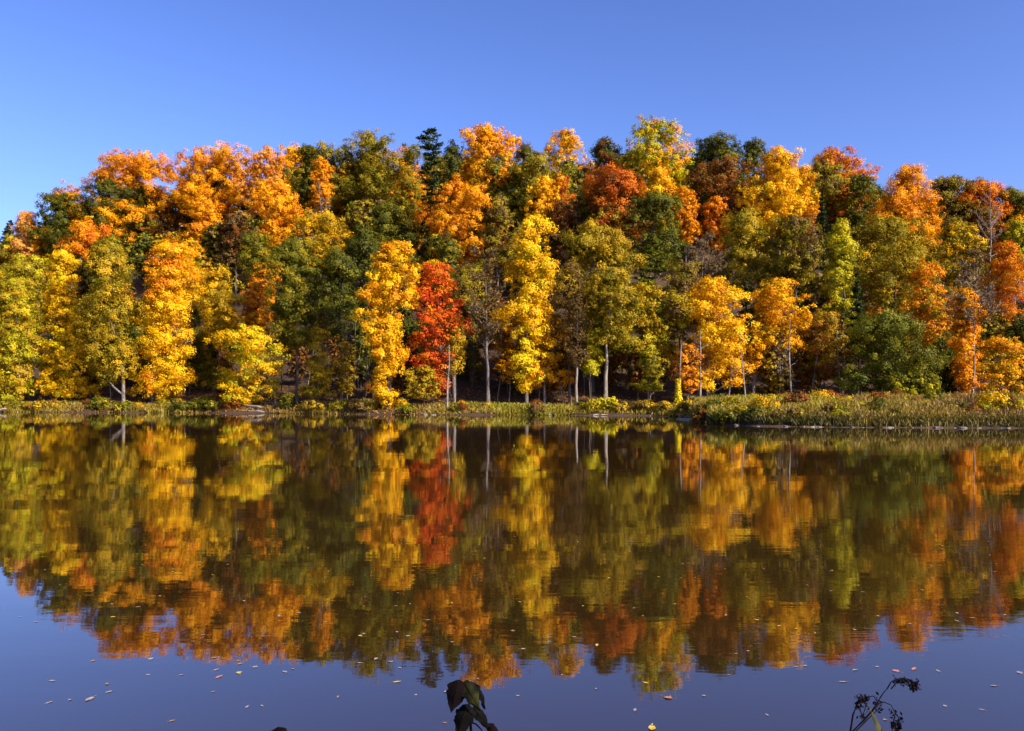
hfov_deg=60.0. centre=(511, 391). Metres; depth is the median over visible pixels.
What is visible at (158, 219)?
understorey tree
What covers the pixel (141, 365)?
understorey tree
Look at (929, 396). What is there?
weed clump
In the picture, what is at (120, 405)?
shrub
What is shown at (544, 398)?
bare tree
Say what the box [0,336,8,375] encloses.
broadleaf tree
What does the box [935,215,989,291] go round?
broadleaf tree
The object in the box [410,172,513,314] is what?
broadleaf tree
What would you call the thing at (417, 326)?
understorey tree
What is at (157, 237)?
understorey tree
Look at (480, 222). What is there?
understorey tree
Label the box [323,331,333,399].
thin tree
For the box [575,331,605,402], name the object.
broadleaf tree
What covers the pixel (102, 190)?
broadleaf tree
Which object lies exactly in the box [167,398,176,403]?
weed clump
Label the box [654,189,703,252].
understorey tree
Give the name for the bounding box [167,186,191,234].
understorey tree
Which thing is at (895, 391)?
weed clump
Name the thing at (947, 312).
understorey tree
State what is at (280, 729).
leafy plant
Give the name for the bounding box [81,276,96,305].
understorey tree
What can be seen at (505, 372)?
thin tree
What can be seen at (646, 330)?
broadleaf tree
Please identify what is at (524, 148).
broadleaf tree
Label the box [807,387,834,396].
weed clump
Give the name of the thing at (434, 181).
pine tree
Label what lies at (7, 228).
pine tree
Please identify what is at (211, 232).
understorey tree
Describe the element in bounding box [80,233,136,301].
understorey tree
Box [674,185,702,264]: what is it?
broadleaf tree
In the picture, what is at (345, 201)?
understorey tree
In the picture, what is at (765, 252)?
understorey tree
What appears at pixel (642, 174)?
understorey tree
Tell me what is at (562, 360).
understorey tree
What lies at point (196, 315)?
broadleaf tree
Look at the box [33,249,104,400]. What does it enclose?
broadleaf tree
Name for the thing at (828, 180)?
broadleaf tree
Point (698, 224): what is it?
understorey tree
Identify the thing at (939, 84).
sky
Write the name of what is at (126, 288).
understorey tree
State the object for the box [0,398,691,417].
bank grass
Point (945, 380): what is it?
broadleaf tree
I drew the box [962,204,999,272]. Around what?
understorey tree
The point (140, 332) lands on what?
understorey tree
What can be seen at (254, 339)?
broadleaf tree
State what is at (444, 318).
understorey tree
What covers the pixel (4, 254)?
broadleaf tree
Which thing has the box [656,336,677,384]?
understorey tree
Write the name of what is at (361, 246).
broadleaf tree
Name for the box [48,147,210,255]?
broadleaf tree
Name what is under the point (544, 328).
understorey tree
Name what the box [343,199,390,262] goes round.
understorey tree
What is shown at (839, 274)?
broadleaf tree
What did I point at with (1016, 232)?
broadleaf tree
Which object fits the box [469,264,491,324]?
understorey tree
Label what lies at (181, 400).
weed clump
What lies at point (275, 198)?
broadleaf tree
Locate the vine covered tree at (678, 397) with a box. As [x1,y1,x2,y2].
[674,345,682,405]
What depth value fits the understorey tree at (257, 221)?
181.76 m
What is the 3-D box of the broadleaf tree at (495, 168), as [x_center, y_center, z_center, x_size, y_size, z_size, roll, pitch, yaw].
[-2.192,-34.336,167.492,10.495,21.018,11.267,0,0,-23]
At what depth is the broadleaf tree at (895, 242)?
135.51 m
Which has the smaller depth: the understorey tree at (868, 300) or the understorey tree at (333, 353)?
the understorey tree at (333, 353)
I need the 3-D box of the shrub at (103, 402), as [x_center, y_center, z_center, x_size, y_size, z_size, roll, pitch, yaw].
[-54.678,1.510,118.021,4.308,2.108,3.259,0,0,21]
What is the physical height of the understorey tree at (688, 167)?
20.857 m
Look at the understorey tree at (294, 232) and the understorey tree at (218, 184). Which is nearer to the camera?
the understorey tree at (294, 232)
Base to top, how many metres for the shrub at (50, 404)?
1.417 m
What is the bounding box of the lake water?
[0,412,1023,730]
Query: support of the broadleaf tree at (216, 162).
on the ground at (668, 388)
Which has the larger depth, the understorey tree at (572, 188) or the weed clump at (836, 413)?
the understorey tree at (572, 188)
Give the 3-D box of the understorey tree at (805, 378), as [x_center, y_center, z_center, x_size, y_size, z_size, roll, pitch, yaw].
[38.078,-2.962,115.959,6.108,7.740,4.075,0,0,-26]
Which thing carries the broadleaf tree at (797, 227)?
on the ground at (668, 388)
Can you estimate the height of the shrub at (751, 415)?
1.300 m
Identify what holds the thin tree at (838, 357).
on the ground at (668, 388)
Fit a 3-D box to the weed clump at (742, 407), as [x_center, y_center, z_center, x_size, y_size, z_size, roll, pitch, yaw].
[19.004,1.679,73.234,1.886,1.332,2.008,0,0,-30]
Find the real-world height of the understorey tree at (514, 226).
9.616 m
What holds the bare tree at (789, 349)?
on the ground at (668, 388)
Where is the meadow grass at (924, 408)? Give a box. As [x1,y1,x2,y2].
[686,391,1023,422]
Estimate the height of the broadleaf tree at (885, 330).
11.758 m
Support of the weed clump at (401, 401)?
on the ground at (668, 388)
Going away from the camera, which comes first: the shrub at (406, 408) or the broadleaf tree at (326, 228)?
the shrub at (406, 408)
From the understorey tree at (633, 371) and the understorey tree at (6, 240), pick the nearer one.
the understorey tree at (633, 371)
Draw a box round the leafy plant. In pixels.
[272,727,286,730]
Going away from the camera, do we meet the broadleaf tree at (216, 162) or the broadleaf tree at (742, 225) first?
the broadleaf tree at (742, 225)
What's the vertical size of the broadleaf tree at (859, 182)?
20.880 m
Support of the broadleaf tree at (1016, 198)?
on the ground at (668, 388)
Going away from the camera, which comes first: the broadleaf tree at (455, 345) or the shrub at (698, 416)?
the shrub at (698, 416)
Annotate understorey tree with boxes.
[0,233,17,276]
[0,253,18,276]
[1,342,25,373]
[17,287,49,333]
[37,259,69,300]
[45,349,76,384]
[46,212,85,276]
[70,259,97,307]
[76,322,109,376]
[79,291,103,323]
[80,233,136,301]
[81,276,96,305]
[82,357,108,393]
[111,182,172,254]
[117,281,136,300]
[124,313,159,347]
[125,345,162,389]
[125,355,142,386]
[127,231,158,288]
[137,188,186,249]
[147,231,180,277]
[163,344,199,394]
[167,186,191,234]
[172,180,225,232]
[192,173,247,221]
[193,221,249,292]
[196,345,233,385]
[216,312,240,353]
[221,180,253,229]
[228,209,254,270]
[240,211,280,259]
[247,185,265,228]
[258,299,277,350]
[274,286,305,331]
[278,164,337,225]
[279,236,309,284]
[280,221,313,261]
[282,338,311,380]
[298,221,333,276]
[302,287,341,348]
[314,243,348,291]
[323,334,342,377]
[331,167,355,238]
[337,161,385,214]
[341,200,365,248]
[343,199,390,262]
[346,333,378,387]
[350,316,383,364]
[379,342,415,397]
[399,167,443,204]
[402,348,425,384]
[405,320,439,370]
[410,243,432,289]
[420,300,464,342]
[422,167,463,222]
[449,154,483,209]
[463,211,493,249]
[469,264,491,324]
[479,288,502,343]
[500,243,534,297]
[502,213,520,244]
[514,303,556,350]
[531,261,561,304]
[533,350,563,398]
[549,341,580,389]
[550,239,589,272]
[553,159,585,205]
[577,162,592,186]
[594,325,630,371]
[597,356,620,390]
[613,337,659,399]
[614,152,650,210]
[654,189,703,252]
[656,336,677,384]
[665,340,681,378]
[676,155,707,202]
[692,200,706,239]
[717,338,742,379]
[723,358,755,393]
[735,221,765,256]
[744,308,786,360]
[752,342,795,394]
[761,233,781,258]
[763,178,794,224]
[768,168,808,209]
[787,270,825,321]
[788,341,820,393]
[794,312,835,367]
[800,337,835,388]
[814,210,843,260]
[814,286,857,321]
[818,303,857,365]
[824,294,848,344]
[830,217,870,266]
[845,305,903,376]
[862,260,909,307]
[866,188,898,256]
[866,356,882,386]
[867,276,914,315]
[869,342,916,387]
[898,314,927,370]
[914,199,943,251]
[918,233,948,287]
[938,239,964,294]
[941,205,989,262]
[941,358,961,394]
[944,300,961,333]
[955,309,1010,383]
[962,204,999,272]
[977,249,997,282]
[1015,304,1022,312]
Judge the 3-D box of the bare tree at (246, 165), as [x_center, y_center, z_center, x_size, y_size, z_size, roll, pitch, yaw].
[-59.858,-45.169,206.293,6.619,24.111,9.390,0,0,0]
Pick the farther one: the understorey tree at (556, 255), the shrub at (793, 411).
the understorey tree at (556, 255)
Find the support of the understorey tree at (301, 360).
on the ground at (668, 388)
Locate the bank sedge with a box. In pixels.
[696,409,1023,427]
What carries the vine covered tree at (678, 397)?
on the ground at (668, 388)
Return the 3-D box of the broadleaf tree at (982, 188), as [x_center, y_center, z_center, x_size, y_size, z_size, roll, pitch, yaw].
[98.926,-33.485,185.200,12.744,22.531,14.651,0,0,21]
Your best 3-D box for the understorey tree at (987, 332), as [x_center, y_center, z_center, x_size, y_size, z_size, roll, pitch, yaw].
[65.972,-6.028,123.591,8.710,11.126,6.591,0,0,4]
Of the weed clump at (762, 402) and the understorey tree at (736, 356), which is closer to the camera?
the weed clump at (762, 402)
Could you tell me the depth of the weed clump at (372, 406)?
107.70 m
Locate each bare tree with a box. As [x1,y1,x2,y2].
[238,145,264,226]
[273,352,291,395]
[310,180,333,216]
[410,155,425,250]
[443,349,452,406]
[463,243,511,402]
[506,363,514,402]
[524,141,534,201]
[543,331,546,403]
[677,230,729,362]
[693,330,710,395]
[728,350,740,395]
[771,332,788,392]
[784,322,794,391]
[926,179,956,246]
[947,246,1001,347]
[947,248,1010,394]
[975,179,1005,300]
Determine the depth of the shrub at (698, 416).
77.67 m
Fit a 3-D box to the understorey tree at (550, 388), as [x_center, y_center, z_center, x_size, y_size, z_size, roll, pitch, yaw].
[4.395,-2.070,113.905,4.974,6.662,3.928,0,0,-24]
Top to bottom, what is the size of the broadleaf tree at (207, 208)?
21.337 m
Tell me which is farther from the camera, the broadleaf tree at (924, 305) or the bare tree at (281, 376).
the bare tree at (281, 376)
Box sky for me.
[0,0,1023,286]
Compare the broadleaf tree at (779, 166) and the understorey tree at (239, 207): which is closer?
the broadleaf tree at (779, 166)
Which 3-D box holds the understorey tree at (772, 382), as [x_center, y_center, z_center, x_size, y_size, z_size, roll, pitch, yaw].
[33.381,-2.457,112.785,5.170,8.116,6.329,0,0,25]
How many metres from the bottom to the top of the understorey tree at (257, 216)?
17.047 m
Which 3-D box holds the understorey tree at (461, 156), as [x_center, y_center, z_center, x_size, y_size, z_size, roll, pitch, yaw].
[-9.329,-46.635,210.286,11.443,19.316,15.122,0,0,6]
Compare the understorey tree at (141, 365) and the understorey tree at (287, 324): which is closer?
the understorey tree at (141, 365)
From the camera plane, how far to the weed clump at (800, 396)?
78.38 m
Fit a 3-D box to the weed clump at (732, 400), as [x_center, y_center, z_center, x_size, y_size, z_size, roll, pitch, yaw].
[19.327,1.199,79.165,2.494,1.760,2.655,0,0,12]
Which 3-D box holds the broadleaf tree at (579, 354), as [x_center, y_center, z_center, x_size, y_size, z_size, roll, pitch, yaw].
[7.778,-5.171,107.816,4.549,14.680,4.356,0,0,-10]
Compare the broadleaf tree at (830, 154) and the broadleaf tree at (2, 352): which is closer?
the broadleaf tree at (2, 352)
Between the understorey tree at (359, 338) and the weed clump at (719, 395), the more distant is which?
the understorey tree at (359, 338)
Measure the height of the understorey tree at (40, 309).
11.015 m
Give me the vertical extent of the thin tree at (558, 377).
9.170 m
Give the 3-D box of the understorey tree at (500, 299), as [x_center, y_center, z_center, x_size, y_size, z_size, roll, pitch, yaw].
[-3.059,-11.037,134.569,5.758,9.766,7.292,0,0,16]
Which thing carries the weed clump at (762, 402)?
on the ground at (668, 388)
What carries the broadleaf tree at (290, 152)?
on the ground at (668, 388)
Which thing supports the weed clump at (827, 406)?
on the ground at (668, 388)
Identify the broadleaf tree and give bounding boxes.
[0,242,17,282]
[0,251,62,331]
[0,276,60,400]
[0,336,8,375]
[8,210,43,270]
[15,226,58,282]
[20,187,96,270]
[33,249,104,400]
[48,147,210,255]
[52,218,119,268]
[64,197,164,253]
[69,235,141,401]
[74,171,134,238]
[76,297,101,386]
[119,236,209,402]
[124,297,150,368]
[158,140,271,223]
[161,238,213,345]
[168,191,226,262]
[182,283,220,383]
[188,328,221,391]
[194,263,254,397]
[207,212,264,304]
[213,324,292,404]
[214,349,236,400]
[227,260,281,392]
[234,144,292,209]
[236,230,273,302]
[246,177,313,293]
[257,235,333,402]
[272,141,301,203]
[278,140,360,212]
[292,207,355,278]
[297,326,337,400]
[307,155,335,214]
[312,245,361,399]
[326,128,424,206]
[331,161,395,219]
[333,339,360,399]
[337,222,396,340]
[343,200,426,312]
[350,238,437,409]
[379,145,425,203]
[389,174,427,256]
[392,301,416,377]
[403,364,446,405]
[404,261,476,401]
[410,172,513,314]
[413,231,466,349]
[418,154,468,190]
[439,138,463,265]
[443,315,467,401]
[445,257,496,382]
[458,121,522,200]
[469,192,523,284]
[473,153,523,247]
[482,299,515,385]
[488,214,560,403]
[489,307,581,393]
[504,151,576,225]
[512,140,545,182]
[524,175,560,259]
[534,199,586,297]
[540,171,575,268]
[541,217,649,391]
[543,127,594,186]
[545,257,590,402]
[558,291,596,404]
[567,180,615,275]
[574,266,645,399]
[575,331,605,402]
[578,134,634,204]
[579,162,662,251]
[584,202,634,269]
[605,280,693,399]
[608,190,690,317]
[612,114,695,197]
[631,343,664,399]
[636,160,678,273]
[657,257,702,375]
[660,274,761,397]
[665,343,703,397]
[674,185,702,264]
[677,154,760,262]
[681,130,743,252]
[699,196,730,275]
[704,204,781,307]
[726,136,774,205]
[733,144,825,257]
[736,328,769,394]
[742,277,816,391]
[754,214,846,339]
[793,159,869,255]
[793,196,817,250]
[801,307,857,392]
[807,145,880,217]
[817,217,869,393]
[831,306,956,395]
[840,174,887,241]
[851,213,956,318]
[861,161,945,314]
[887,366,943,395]
[899,257,953,392]
[919,174,1005,246]
[921,322,957,392]
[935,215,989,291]
[942,286,988,394]
[948,332,1023,393]
[957,178,1013,248]
[977,239,1023,354]
[988,186,1023,245]
[993,219,1023,314]
[995,311,1023,389]
[1005,206,1023,252]
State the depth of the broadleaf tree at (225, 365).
119.50 m
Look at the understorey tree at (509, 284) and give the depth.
152.58 m
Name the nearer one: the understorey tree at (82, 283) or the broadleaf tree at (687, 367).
the broadleaf tree at (687, 367)
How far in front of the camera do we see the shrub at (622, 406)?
101.86 m
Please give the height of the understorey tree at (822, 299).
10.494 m
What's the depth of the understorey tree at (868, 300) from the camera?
151.66 m
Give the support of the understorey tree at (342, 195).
on the ground at (668, 388)
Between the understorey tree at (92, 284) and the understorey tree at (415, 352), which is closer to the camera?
the understorey tree at (415, 352)
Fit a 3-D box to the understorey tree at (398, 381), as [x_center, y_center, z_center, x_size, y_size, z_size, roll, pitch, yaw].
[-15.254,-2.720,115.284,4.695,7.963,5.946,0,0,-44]
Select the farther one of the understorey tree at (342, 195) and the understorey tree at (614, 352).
the understorey tree at (342, 195)
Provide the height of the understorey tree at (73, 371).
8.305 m
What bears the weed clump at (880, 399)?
on the ground at (668, 388)
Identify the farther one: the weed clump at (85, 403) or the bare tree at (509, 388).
the weed clump at (85, 403)
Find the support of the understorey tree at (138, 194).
on the ground at (668, 388)
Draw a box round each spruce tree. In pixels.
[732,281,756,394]
[813,191,831,303]
[841,271,871,394]
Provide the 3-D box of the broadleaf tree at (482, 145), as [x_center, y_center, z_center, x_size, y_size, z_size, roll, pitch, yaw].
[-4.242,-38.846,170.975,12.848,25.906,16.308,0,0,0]
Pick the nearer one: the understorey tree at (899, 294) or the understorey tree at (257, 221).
the understorey tree at (899, 294)
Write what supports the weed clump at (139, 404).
on the ground at (668, 388)
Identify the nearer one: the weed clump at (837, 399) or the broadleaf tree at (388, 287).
the weed clump at (837, 399)
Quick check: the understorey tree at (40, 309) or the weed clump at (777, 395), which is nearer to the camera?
the weed clump at (777, 395)
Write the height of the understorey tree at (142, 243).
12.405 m
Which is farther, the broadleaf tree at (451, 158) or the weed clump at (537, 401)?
the broadleaf tree at (451, 158)
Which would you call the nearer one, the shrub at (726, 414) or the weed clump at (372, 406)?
the shrub at (726, 414)
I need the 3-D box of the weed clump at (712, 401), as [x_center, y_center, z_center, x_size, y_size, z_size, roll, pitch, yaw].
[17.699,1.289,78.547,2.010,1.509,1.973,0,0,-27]
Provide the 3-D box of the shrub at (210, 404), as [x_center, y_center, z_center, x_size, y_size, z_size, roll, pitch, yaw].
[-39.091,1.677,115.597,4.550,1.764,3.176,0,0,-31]
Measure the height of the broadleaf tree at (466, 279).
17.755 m
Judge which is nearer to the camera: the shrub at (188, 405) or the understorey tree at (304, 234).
the shrub at (188, 405)
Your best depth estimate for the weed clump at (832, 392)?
88.10 m
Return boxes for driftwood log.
[244,403,262,408]
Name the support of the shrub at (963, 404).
on the ground at (668, 388)
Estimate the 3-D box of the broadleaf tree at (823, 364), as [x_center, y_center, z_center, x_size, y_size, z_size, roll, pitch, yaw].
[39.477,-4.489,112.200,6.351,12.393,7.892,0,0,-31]
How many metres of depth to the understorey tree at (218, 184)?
212.19 m
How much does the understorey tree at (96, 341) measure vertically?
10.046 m
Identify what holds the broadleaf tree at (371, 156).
on the ground at (668, 388)
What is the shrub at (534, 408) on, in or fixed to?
on the ground at (668, 388)
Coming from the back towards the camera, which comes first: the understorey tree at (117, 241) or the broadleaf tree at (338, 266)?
the understorey tree at (117, 241)
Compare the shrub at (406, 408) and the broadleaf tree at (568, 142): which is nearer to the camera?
the shrub at (406, 408)
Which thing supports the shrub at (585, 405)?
on the ground at (668, 388)
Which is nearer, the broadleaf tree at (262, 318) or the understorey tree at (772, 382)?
the understorey tree at (772, 382)
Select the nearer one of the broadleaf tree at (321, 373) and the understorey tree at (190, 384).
the broadleaf tree at (321, 373)
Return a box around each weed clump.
[81,398,90,405]
[133,402,142,407]
[155,398,169,403]
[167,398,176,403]
[172,398,187,402]
[364,402,379,410]
[393,397,406,407]
[449,403,460,411]
[457,402,468,411]
[529,398,544,404]
[691,403,702,413]
[701,398,721,409]
[708,393,724,398]
[718,396,741,405]
[736,405,749,412]
[743,404,765,418]
[748,395,779,407]
[766,393,782,401]
[782,389,810,404]
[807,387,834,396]
[819,402,836,412]
[824,389,841,397]
[827,396,857,402]
[827,408,850,416]
[829,403,850,411]
[864,391,889,398]
[865,396,887,405]
[868,402,886,411]
[889,388,908,394]
[889,408,901,414]
[921,392,944,400]
[962,403,978,412]
[973,388,1009,409]
[976,400,998,412]
[1003,395,1020,405]
[1003,398,1023,410]
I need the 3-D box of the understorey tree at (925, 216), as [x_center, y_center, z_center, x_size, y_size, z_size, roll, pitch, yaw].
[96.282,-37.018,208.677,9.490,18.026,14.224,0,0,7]
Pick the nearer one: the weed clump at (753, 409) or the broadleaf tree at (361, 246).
the weed clump at (753, 409)
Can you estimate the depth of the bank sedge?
67.80 m
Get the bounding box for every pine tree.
[0,220,17,243]
[415,127,445,313]
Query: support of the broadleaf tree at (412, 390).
on the ground at (668, 388)
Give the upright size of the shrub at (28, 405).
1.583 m
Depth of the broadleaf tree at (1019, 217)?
175.32 m
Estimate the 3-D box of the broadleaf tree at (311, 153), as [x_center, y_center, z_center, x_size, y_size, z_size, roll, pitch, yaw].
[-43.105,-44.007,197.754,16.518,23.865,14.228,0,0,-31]
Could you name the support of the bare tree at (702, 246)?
on the ground at (668, 388)
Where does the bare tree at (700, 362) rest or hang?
on the ground at (668, 388)
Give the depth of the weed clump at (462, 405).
104.95 m
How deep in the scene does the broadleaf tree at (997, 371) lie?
108.09 m
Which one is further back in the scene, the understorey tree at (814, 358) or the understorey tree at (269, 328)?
the understorey tree at (269, 328)
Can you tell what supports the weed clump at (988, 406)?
on the ground at (668, 388)
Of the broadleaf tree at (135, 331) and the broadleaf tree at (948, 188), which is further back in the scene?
the broadleaf tree at (948, 188)
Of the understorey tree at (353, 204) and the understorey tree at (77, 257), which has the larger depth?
the understorey tree at (77, 257)
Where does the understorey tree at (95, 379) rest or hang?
on the ground at (668, 388)
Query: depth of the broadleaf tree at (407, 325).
124.14 m
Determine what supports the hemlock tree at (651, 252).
on the ground at (668, 388)
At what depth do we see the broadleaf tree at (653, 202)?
143.23 m
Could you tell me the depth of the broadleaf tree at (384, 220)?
148.17 m
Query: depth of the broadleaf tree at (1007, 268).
123.72 m
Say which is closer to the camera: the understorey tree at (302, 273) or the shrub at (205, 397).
the shrub at (205, 397)
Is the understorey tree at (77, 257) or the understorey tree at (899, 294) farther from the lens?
the understorey tree at (77, 257)
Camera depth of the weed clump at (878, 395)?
77.12 m
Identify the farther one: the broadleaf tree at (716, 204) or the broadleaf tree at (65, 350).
the broadleaf tree at (716, 204)
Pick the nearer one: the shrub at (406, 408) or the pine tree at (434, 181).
the shrub at (406, 408)
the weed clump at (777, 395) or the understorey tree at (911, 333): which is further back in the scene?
the understorey tree at (911, 333)
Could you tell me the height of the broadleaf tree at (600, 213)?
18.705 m
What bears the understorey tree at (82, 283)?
on the ground at (668, 388)
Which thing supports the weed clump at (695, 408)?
on the ground at (668, 388)
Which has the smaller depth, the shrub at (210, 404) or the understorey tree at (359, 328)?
the shrub at (210, 404)
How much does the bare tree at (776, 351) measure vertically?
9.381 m
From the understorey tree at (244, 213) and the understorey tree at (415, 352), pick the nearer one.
the understorey tree at (415, 352)
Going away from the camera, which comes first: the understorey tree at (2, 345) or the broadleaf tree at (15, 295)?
the broadleaf tree at (15, 295)
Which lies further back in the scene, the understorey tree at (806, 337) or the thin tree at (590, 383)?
the understorey tree at (806, 337)
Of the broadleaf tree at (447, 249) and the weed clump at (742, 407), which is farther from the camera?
the broadleaf tree at (447, 249)
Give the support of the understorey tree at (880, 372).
on the ground at (668, 388)
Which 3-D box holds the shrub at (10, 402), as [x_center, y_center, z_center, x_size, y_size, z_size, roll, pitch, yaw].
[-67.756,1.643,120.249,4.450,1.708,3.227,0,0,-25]
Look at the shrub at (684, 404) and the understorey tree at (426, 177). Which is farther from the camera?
the understorey tree at (426, 177)
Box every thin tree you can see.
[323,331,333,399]
[350,322,359,395]
[357,344,370,394]
[360,339,372,398]
[440,332,451,401]
[489,356,503,401]
[499,328,508,392]
[553,345,563,402]
[583,375,584,393]
[585,373,598,396]
[731,319,752,394]
[825,327,844,392]
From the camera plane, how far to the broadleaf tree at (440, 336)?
110.51 m
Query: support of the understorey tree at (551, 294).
on the ground at (668, 388)
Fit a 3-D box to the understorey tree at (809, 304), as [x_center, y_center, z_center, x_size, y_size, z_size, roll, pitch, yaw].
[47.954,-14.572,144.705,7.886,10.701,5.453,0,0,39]
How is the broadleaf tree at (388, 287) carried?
on the ground at (668, 388)
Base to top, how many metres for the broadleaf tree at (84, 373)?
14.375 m
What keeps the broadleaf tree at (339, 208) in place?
on the ground at (668, 388)
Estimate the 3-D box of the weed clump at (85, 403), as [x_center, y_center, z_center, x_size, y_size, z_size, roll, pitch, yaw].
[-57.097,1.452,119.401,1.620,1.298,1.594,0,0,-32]
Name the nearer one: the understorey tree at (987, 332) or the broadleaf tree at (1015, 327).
the broadleaf tree at (1015, 327)
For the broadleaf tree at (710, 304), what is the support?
on the ground at (668, 388)
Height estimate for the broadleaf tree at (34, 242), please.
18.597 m
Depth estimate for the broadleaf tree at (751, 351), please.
112.32 m
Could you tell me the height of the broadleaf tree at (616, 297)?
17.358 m
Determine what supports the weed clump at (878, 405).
on the ground at (668, 388)
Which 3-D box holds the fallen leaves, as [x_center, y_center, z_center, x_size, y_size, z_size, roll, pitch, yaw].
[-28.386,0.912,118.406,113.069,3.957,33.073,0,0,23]
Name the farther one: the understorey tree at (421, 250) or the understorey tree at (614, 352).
the understorey tree at (421, 250)
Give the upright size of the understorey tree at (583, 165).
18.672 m
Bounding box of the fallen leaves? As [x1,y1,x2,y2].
[1,385,695,420]
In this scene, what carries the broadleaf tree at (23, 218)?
on the ground at (668, 388)
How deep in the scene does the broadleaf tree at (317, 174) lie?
185.98 m
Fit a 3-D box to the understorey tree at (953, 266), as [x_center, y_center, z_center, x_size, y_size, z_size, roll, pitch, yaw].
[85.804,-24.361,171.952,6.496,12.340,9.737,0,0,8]
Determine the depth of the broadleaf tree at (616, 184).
144.75 m
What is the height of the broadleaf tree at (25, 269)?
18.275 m
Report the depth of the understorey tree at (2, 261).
207.62 m
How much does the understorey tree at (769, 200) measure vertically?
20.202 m
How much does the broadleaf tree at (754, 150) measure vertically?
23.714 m
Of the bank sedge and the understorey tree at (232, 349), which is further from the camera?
the understorey tree at (232, 349)
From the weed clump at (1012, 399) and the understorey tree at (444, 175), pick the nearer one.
the weed clump at (1012, 399)
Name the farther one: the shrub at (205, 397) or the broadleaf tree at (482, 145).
the broadleaf tree at (482, 145)
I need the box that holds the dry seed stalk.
[849,675,920,730]
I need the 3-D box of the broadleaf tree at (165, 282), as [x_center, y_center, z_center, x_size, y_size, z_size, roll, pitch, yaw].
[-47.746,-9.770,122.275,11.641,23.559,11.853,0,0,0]
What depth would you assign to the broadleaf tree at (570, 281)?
111.52 m
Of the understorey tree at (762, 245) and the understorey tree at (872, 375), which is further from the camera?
the understorey tree at (762, 245)
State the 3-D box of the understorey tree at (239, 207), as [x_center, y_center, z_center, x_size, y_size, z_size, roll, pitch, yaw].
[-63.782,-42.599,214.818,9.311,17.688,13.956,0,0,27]
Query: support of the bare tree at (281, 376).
on the ground at (668, 388)
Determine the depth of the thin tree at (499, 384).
113.39 m
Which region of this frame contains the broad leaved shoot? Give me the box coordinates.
[446,680,497,730]
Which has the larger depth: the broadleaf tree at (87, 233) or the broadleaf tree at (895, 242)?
the broadleaf tree at (87, 233)
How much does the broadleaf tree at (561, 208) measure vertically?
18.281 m
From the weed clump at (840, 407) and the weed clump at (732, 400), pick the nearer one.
the weed clump at (840, 407)
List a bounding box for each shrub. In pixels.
[0,398,23,407]
[19,401,42,409]
[32,400,65,407]
[87,396,114,409]
[112,400,134,410]
[162,401,203,411]
[193,395,217,402]
[193,398,222,410]
[219,399,243,409]
[278,391,296,409]
[294,399,324,410]
[327,400,347,410]
[346,401,373,411]
[396,403,415,413]
[526,403,547,414]
[579,401,596,409]
[586,396,627,410]
[610,402,632,411]
[632,399,654,410]
[652,401,673,411]
[676,397,694,412]
[689,408,707,422]
[712,406,746,423]
[746,408,781,416]
[770,405,810,419]
[944,400,969,409]
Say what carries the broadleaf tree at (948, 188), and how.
on the ground at (668, 388)
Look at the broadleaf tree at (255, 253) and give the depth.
154.56 m
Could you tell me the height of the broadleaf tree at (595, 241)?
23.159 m
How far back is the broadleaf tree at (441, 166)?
217.41 m
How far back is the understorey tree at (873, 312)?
122.40 m
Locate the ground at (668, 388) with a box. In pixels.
[0,221,1023,427]
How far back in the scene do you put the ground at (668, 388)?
124.50 m
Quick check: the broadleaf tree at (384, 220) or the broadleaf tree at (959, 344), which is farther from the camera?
the broadleaf tree at (384, 220)
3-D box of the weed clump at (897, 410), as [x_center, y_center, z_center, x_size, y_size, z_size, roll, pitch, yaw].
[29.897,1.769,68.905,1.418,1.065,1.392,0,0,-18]
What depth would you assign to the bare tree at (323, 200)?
176.87 m
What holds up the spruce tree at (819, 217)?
on the ground at (668, 388)
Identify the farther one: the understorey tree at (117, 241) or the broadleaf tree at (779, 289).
the understorey tree at (117, 241)
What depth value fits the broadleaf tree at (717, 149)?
176.84 m
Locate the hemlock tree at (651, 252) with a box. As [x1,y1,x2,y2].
[629,233,684,354]
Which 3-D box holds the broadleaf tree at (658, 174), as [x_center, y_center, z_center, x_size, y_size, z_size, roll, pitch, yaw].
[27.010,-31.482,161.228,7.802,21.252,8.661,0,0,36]
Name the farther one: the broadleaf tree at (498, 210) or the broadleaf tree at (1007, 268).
the broadleaf tree at (498, 210)
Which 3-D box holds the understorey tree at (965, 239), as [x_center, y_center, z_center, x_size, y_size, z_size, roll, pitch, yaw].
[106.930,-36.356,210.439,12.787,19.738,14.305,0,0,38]
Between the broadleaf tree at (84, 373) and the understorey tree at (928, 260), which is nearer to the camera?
the broadleaf tree at (84, 373)
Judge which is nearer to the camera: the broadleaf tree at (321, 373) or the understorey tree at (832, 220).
the broadleaf tree at (321, 373)
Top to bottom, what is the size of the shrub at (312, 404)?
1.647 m
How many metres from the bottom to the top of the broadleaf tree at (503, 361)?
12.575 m
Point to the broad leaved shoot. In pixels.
(458, 692)
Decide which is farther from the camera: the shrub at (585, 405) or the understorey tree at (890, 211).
the understorey tree at (890, 211)
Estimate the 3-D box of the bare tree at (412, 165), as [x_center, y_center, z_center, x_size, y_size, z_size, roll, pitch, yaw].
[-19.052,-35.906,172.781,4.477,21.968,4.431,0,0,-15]
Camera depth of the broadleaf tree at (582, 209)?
150.83 m
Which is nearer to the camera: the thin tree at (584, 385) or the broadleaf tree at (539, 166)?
the thin tree at (584, 385)
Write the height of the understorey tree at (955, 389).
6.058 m
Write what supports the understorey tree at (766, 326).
on the ground at (668, 388)

